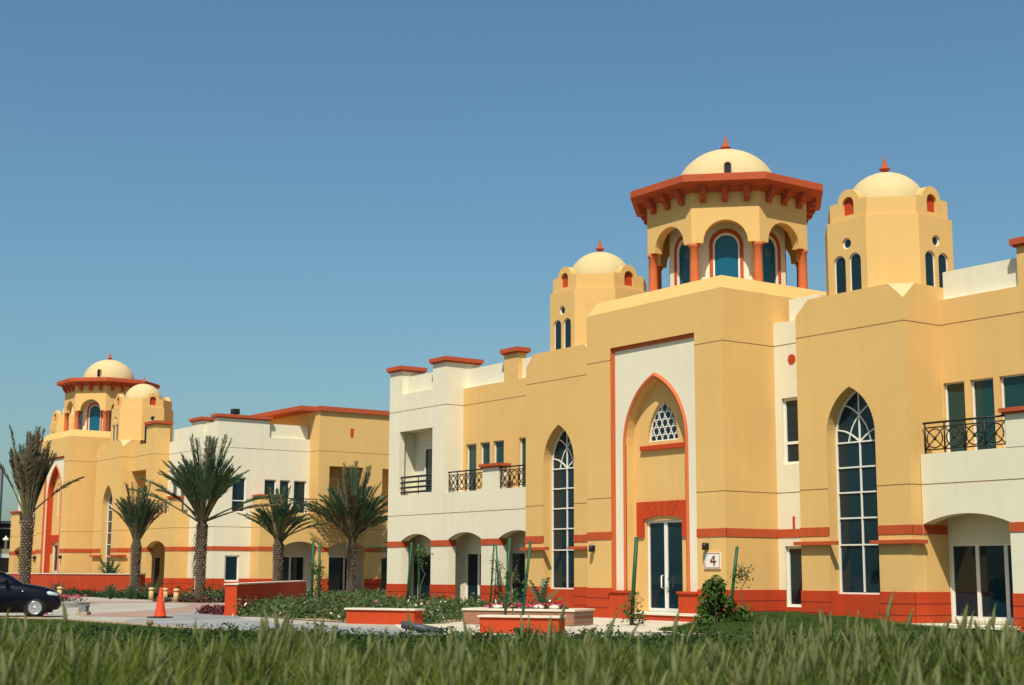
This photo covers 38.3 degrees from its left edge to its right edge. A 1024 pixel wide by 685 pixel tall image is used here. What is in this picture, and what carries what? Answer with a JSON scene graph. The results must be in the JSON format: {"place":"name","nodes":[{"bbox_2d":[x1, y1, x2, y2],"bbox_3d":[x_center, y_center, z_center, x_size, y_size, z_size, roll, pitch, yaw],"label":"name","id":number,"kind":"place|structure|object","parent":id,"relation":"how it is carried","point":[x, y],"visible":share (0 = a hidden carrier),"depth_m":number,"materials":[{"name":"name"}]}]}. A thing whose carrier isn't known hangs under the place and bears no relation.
{"place":"outdoors","nodes":[
{"label":"outdoors","id":0,"kind":"place"},
{"bbox_2d":[0,466,10,572],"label":"distant building","id":1,"kind":"structure","parent":0,"point":[5,529],"depth_m":170.39,"materials":[{"name":"white"}]},
{"bbox_2d":[0,616,438,641],"bbox_3d":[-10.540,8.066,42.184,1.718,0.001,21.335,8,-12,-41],"label":"verge","id":2,"kind":"structure","parent":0,"point":[95,621],"depth_m":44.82,"materials":[{"name":"green plant"}]},
{"bbox_2d":[146,620,152,625],"bbox_3d":[-9.976,7.741,40.649,0.195,0.220,0.200,6,-11,-35],"label":"marker post","id":3,"kind":"object","parent":2,"relation":"on","point":[149,622],"visible":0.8,"depth_m":40.59,"materials":[{"name":"stone"}]},
{"bbox_2d":[124,609,457,636],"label":"road","id":4,"kind":"structure","parent":0,"point":[190,617],"depth_m":44.59,"materials":[{"name":"grey asphalt"}]},
{"bbox_2d":[147,587,172,617],"bbox_3d":[-11.709,8.668,49.188,0.600,0.996,0.600,-4,-10,26],"label":"traffic cone","id":5,"kind":"object","parent":4,"relation":"on","point":[160,611],"visible":1,"depth_m":49.06,"materials":[{"name":"orange plastic"}]},
{"bbox_2d":[231,614,462,623],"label":"shrub bed soil","id":6,"kind":"object","parent":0,"point":[336,620],"visible":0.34,"depth_m":47.46,"materials":[{"name":"brown soil"}]},
{"bbox_2d":[195,604,251,614],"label":"red shrubs","id":7,"kind":"object","parent":6,"relation":"on","point":[214,610],"visible":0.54,"depth_m":53.81,"materials":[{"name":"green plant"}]},
{"bbox_2d":[310,540,314,595],"bbox_3d":[-8.144,9.543,60.165,0.120,2.921,0.095,0,-9,1],"label":"tree stake","id":8,"kind":"object","parent":6,"relation":"on","point":[312,565],"visible":0.71,"depth_m":60.20,"materials":[{"name":"green paint"}]},
{"bbox_2d":[306,554,326,599],"bbox_3d":[-7.900,9.728,60.032,0.862,2.325,0.991,6,-11,-35],"label":"sapling","id":9,"kind":"object","parent":6,"relation":"on","point":[316,572],"visible":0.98,"depth_m":60.05,"materials":[{"name":"green plant"}]},
{"bbox_2d":[318,543,320,596],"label":"tree stake","id":10,"kind":"object","parent":6,"relation":"on","point":[319,555],"visible":0.79,"depth_m":60.07,"materials":[{"name":"green paint"}]},
{"bbox_2d":[232,591,566,623],"bbox_3d":[-4.561,9.941,56.166,12.429,0.860,25.549,2,-9,-11],"label":"shrub bed","id":11,"kind":"object","parent":6,"relation":"on","point":[439,609],"visible":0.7,"depth_m":50.99,"materials":[{"name":"green plant"}]},
{"bbox_2d":[406,542,412,598],"bbox_3d":[-4.240,9.656,60.652,0.285,2.886,0.082,0,-9,0],"label":"tree stake","id":12,"kind":"object","parent":6,"relation":"on","point":[409,568],"visible":0.79,"depth_m":60.66,"materials":[{"name":"green paint"}]},
{"bbox_2d":[417,544,419,600],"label":"tree stake","id":13,"kind":"object","parent":6,"relation":"on","point":[418,574],"visible":0.79,"depth_m":60.53,"materials":[{"name":"green paint"}]},
{"bbox_2d":[412,545,433,602],"bbox_3d":[-3.756,9.635,60.418,0.849,2.656,1.163,6,-11,-35],"label":"sapling","id":14,"kind":"object","parent":6,"relation":"on","point":[423,554],"visible":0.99,"depth_m":60.42,"materials":[{"name":"green plant"}]},
{"bbox_2d":[490,543,494,600],"bbox_3d":[-0.829,9.738,60.993,0.232,2.854,0.069,0,-9,0],"label":"tree stake","id":15,"kind":"object","parent":6,"relation":"on","point":[492,572],"visible":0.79,"depth_m":60.99,"materials":[{"name":"green paint"}]},
{"bbox_2d":[495,544,499,600],"bbox_3d":[-0.577,9.714,60.672,0.232,2.804,0.069,0,-9,0],"label":"tree stake","id":16,"kind":"object","parent":6,"relation":"on","point":[497,570],"visible":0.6,"depth_m":60.69,"materials":[{"name":"green paint"}]},
{"bbox_2d":[490,555,504,601],"bbox_3d":[-0.650,9.888,60.785,0.850,2.299,0.654,-4,-10,26],"label":"sapling","id":17,"kind":"object","parent":6,"relation":"on","point":[499,564],"visible":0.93,"depth_m":60.84,"materials":[{"name":"green plant"}]},
{"bbox_2d":[0,594,722,637],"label":"plaza","id":18,"kind":"structure","parent":0,"point":[104,608],"depth_m":54.07,"materials":[{"name":"grey concrete"}]},
{"bbox_2d":[0,571,61,616],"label":"parked car","id":19,"kind":"object","parent":18,"relation":"on","point":[19,596],"visible":0.98,"depth_m":49.16,"materials":[{"name":"black paint"}]},
{"bbox_2d":[50,583,66,593],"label":"sago plant","id":20,"kind":"object","parent":18,"relation":"on","point":[56,586],"visible":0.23,"depth_m":83.93,"materials":[{"name":"green plant"}]},
{"bbox_2d":[57,587,62,593],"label":"bollard","id":21,"kind":"object","parent":18,"relation":"on","point":[59,590],"visible":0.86,"depth_m":82.94,"materials":[{"name":"beige concrete"}]},
{"bbox_2d":[60,600,89,607],"bbox_3d":[-21.106,11.402,64.351,5.200,0.240,5.200,6,-11,-35],"label":"flower bed","id":22,"kind":"object","parent":18,"relation":"on","point":[69,604],"visible":0.23,"depth_m":63.31,"materials":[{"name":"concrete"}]},
{"bbox_2d":[0,424,84,583],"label":"date palm","id":23,"kind":"object","parent":22,"relation":"on","point":[30,467],"visible":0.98,"depth_m":67.19,"materials":[{"name":"green plant"}]},
{"bbox_2d":[60,594,86,603],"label":"flowers","id":24,"kind":"object","parent":22,"relation":"on","point":[65,596],"visible":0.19,"depth_m":63.75,"materials":[{"name":"pink plant"}]},
{"bbox_2d":[76,605,90,614],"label":"concrete block","id":25,"kind":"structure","parent":18,"relation":"on","point":[83,609],"depth_m":51.83,"materials":[{"name":"grey concrete"}]},
{"bbox_2d":[101,584,117,598],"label":"sago plant","id":26,"kind":"object","parent":18,"relation":"on","point":[110,592],"visible":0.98,"depth_m":83.68,"materials":[{"name":"green plant"}]},
{"bbox_2d":[62,587,157,598],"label":"dark edging","id":27,"kind":"object","parent":18,"relation":"on","point":[92,593],"visible":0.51,"depth_m":89.08,"materials":[{"name":"green plant"}]},
{"bbox_2d":[89,601,171,602],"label":"paving band","id":28,"kind":"object","parent":18,"relation":"on","point":[124,602],"visible":0.37,"depth_m":74.38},
{"bbox_2d":[120,585,140,598],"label":"sago plant","id":29,"kind":"object","parent":18,"relation":"on","point":[131,592],"visible":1,"depth_m":82.70,"materials":[{"name":"green plant"}]},
{"bbox_2d":[110,482,164,598],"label":"date palm","id":30,"kind":"object","parent":18,"relation":"on","point":[138,517],"visible":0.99,"depth_m":85.66,"materials":[{"name":"green plant"}]},
{"bbox_2d":[137,582,158,599],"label":"sago plant","id":31,"kind":"object","parent":18,"relation":"on","point":[146,590],"visible":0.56,"depth_m":82.41,"materials":[{"name":"green plant"}]},
{"bbox_2d":[148,587,153,599],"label":"bollard","id":32,"kind":"object","parent":18,"relation":"on","point":[151,593],"visible":0.97,"depth_m":80.00,"materials":[{"name":"beige concrete"}]},
{"bbox_2d":[81,602,224,616],"bbox_3d":[-14.524,11.478,63.941,3.900,0.001,28.348,1,-9,-6],"label":"paving band","id":33,"kind":"object","parent":18,"relation":"on","point":[191,606],"visible":0.69,"depth_m":55.86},
{"bbox_2d":[173,589,179,601],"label":"bollard","id":34,"kind":"object","parent":33,"relation":"on","point":[176,595],"visible":1,"depth_m":74.87,"materials":[{"name":"beige concrete"}]},
{"bbox_2d":[163,588,167,597],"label":"bollard","id":35,"kind":"object","parent":18,"relation":"on","point":[165,591],"visible":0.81,"depth_m":78.18,"materials":[{"name":"beige concrete"}]},
{"bbox_2d":[152,595,224,602],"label":"red edging","id":36,"kind":"object","parent":18,"relation":"on","point":[202,599],"visible":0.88,"depth_m":74.45,"materials":[{"name":"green plant"}]},
{"bbox_2d":[168,584,224,599],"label":"base shrubs","id":37,"kind":"object","parent":18,"relation":"on","point":[213,594],"visible":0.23,"depth_m":85.43,"materials":[{"name":"green plant"}]},
{"bbox_2d":[126,433,282,597],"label":"date palm","id":38,"kind":"object","parent":18,"relation":"on","point":[203,482],"visible":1,"depth_m":75.44,"materials":[{"name":"green plant"}]},
{"bbox_2d":[224,580,306,615],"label":"garden wall","id":39,"kind":"structure","parent":18,"relation":"on","point":[234,592],"depth_m":56.98,"materials":[{"name":"paint"}]},
{"bbox_2d":[237,486,331,580],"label":"date palm","id":40,"kind":"object","parent":18,"relation":"on","point":[282,521],"visible":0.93,"depth_m":80.02,"materials":[{"name":"green plant"}]},
{"bbox_2d":[344,608,424,624],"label":"planter wall","id":41,"kind":"structure","parent":18,"relation":"on","point":[390,616],"depth_m":43.90,"materials":[{"name":"paint"}]},
{"bbox_2d":[477,615,566,634],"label":"planter wall","id":42,"kind":"structure","parent":18,"relation":"on","point":[504,622],"depth_m":37.34,"materials":[{"name":"paint"}]},
{"bbox_2d":[462,607,594,625],"bbox_3d":[0.489,8.213,43.938,3.600,0.590,1.680,-4,-10,23],"label":"brick planter","id":43,"kind":"object","parent":18,"relation":"on","point":[582,616],"visible":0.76,"depth_m":43.33,"materials":[{"name":"stone"}]},
{"bbox_2d":[491,604,502,607],"bbox_3d":[-0.450,7.883,44.071,0.284,0.135,0.512,6,-11,-35],"label":"stone","id":44,"kind":"object","parent":43,"relation":"on","point":[497,606],"visible":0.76,"depth_m":43.91,"materials":[{"name":"white stone"}]},
{"bbox_2d":[482,603,568,608],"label":"flowers","id":45,"kind":"object","parent":43,"relation":"in","point":[546,606],"visible":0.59,"depth_m":43.98,"materials":[{"name":"red plant"}]},
{"bbox_2d":[533,605,543,608],"bbox_3d":[0.786,7.804,43.536,0.284,0.135,0.442,6,-11,-35],"label":"stone","id":46,"kind":"object","parent":43,"relation":"in","point":[540,606],"visible":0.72,"depth_m":43.41,"materials":[{"name":"white stone"}]},
{"bbox_2d":[527,577,565,603],"bbox_3d":[0.842,7.654,44.795,1.548,1.064,1.362,2,-9,-11],"label":"sago plant","id":47,"kind":"object","parent":43,"relation":"in","point":[541,598],"visible":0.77,"depth_m":44.78,"materials":[{"name":"green plant"}]},
{"bbox_2d":[549,605,559,608],"bbox_3d":[1.243,7.775,43.338,0.284,0.135,0.372,6,-11,-35],"label":"stone","id":48,"kind":"object","parent":43,"relation":"in","point":[554,607],"visible":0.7,"depth_m":43.22,"materials":[{"name":"white stone"}]},
{"bbox_2d":[730,563,753,606],"bbox_3d":[6.906,7.563,44.413,0.808,1.881,0.759,-4,-10,24],"label":"sapling","id":49,"kind":"object","parent":18,"relation":"on","point":[745,573],"visible":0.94,"depth_m":44.46,"materials":[{"name":"green plant"}]},
{"bbox_2d":[1,618,1020,640],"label":"lawn","id":50,"kind":"structure","parent":0,"point":[650,637],"depth_m":37.16,"materials":[{"name":"green plant"}]},
{"bbox_2d":[0,621,1023,663],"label":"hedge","id":51,"kind":"object","parent":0,"point":[236,631],"visible":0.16,"depth_m":29.04,"materials":[{"name":"green plant"}]},
{"bbox_2d":[0,0,1023,520],"label":"sky","id":52,"kind":"structure","parent":0,"point":[252,207],"materials":[{"name":"blue"}]},
{"bbox_2d":[394,617,688,634],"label":"path","id":53,"kind":"structure","parent":0,"point":[647,626],"depth_m":42.76,"materials":[{"name":"beige concrete"}]},
{"bbox_2d":[504,538,510,614],"bbox_3d":[-0.131,6.306,38.025,0.212,2.524,0.069,0,-9,0],"label":"tree stake","id":54,"kind":"object","parent":53,"relation":"on","point":[508,565],"visible":0.79,"depth_m":38.04,"materials":[{"name":"green paint"}]},
{"bbox_2d":[497,560,531,614],"bbox_3d":[0.033,6.534,37.960,0.766,1.855,0.943,6,-11,-35],"label":"sapling","id":55,"kind":"object","parent":53,"relation":"on","point":[513,575],"visible":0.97,"depth_m":37.92,"materials":[{"name":"green plant"}]},
{"bbox_2d":[522,541,531,614],"bbox_3d":[0.349,6.332,37.955,0.320,2.457,0.069,0,-9,0],"label":"tree stake","id":56,"kind":"object","parent":53,"relation":"on","point":[526,576],"visible":0.79,"depth_m":37.97,"materials":[{"name":"green paint"}]},
{"bbox_2d":[615,588,646,624],"bbox_3d":[3.574,7.867,43.652,1.113,1.231,0.812,-5,-10,28],"label":"sapling","id":57,"kind":"object","parent":53,"relation":"on","point":[626,613],"visible":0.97,"depth_m":43.63,"materials":[{"name":"green plant"}]},
{"bbox_2d":[630,537,638,624],"bbox_3d":[3.624,7.146,43.865,0.301,2.708,0.116,0,-9,0],"label":"tree stake","id":58,"kind":"object","parent":53,"relation":"on","point":[635,555],"visible":0.79,"depth_m":43.87,"materials":[{"name":"green paint"}]},
{"label":"ground","id":59,"kind":"structure","parent":0,"visible":0},
{"bbox_2d":[7,573,145,592],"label":"long wall","id":60,"kind":"structure","parent":59,"relation":"on","point":[90,581],"depth_m":94.24,"materials":[{"name":"paint"}]},
{"bbox_2d":[97,560,125,572],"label":"sago plant","id":61,"kind":"object","parent":60,"relation":"on","point":[109,569],"visible":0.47,"depth_m":93.89,"materials":[{"name":"green plant"}]},
{"bbox_2d":[8,353,389,594],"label":"office building","id":62,"kind":"structure","parent":59,"relation":"on","point":[110,435],"depth_m":94.99,"materials":[{"name":"yellow paint"}]},
{"bbox_2d":[290,460,387,592],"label":"date palm","id":63,"kind":"object","parent":59,"relation":"on","point":[350,505],"visible":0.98,"depth_m":91.14,"materials":[{"name":"green plant"}]},
{"bbox_2d":[306,586,385,600],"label":"shrubs","id":64,"kind":"object","parent":59,"relation":"on","point":[370,593],"visible":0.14,"depth_m":80.58,"materials":[{"name":"green plant"}]},
{"bbox_2d":[367,539,386,558],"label":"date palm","id":65,"kind":"object","parent":59,"relation":"on","point":[383,548],"visible":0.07,"depth_m":86.90,"materials":[{"name":"green plant"}]},
{"bbox_2d":[401,621,443,632],"bbox_3d":[-2.275,7.284,37.599,1.108,0.394,0.200,0,-9,2],"label":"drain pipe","id":66,"kind":"object","parent":59,"relation":"on","point":[414,625],"visible":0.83,"depth_m":37.53,"materials":[{"name":"grey"}]},
{"bbox_2d":[386,135,1023,631],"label":"office building","id":67,"kind":"structure","parent":59,"relation":"on","point":[850,441],"depth_m":48.20,"materials":[{"name":"yellow paint"}]},
{"label":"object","id":68,"kind":"structure","parent":0,"visible":0},
{"bbox_2d":[90,625,111,633],"bbox_3d":[-9.050,6.347,32.434,0.341,0.290,0.523,-3,-9,20],"label":"round shrub","id":69,"kind":"object","parent":68,"relation":"on","point":[96,627],"visible":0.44,"depth_m":32.53,"materials":[{"name":"green plant"}]},
{"bbox_2d":[0,590,1023,684],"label":"fountain grass","id":70,"kind":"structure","parent":68,"relation":"on","point":[862,657],"depth_m":13.51,"materials":[{"name":"plant"}]},
{"bbox_2d":[513,627,526,635],"bbox_3d":[0.193,6.399,32.550,0.336,0.251,0.482,6,-11,-35],"label":"round shrub","id":71,"kind":"object","parent":68,"relation":"on","point":[515,629],"visible":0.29,"depth_m":32.51,"materials":[{"name":"green plant"}]},
{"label":"lawn mound","id":72,"kind":"structure","parent":0,"visible":0},
{"bbox_2d":[693,574,753,625],"bbox_3d":[5.794,7.414,42.203,2.142,1.603,1.526,6,-11,-35],"label":"shrub","id":73,"kind":"object","parent":72,"relation":"on","point":[713,603],"visible":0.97,"depth_m":42.05,"materials":[{"name":"green plant"}]},
{"bbox_2d":[729,546,738,613],"bbox_3d":[6.661,7.381,44.477,0.397,2.462,0.096,0,-9,0],"label":"tree stake","id":74,"kind":"object","parent":72,"relation":"on","point":[734,572],"visible":0.69,"depth_m":44.51,"materials":[{"name":"green paint"}]},
{"bbox_2d":[659,611,949,634],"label":"mound turf","id":75,"kind":"structure","parent":72,"relation":"on","point":[792,620],"depth_m":41.37,"materials":[{"name":"green plant"}]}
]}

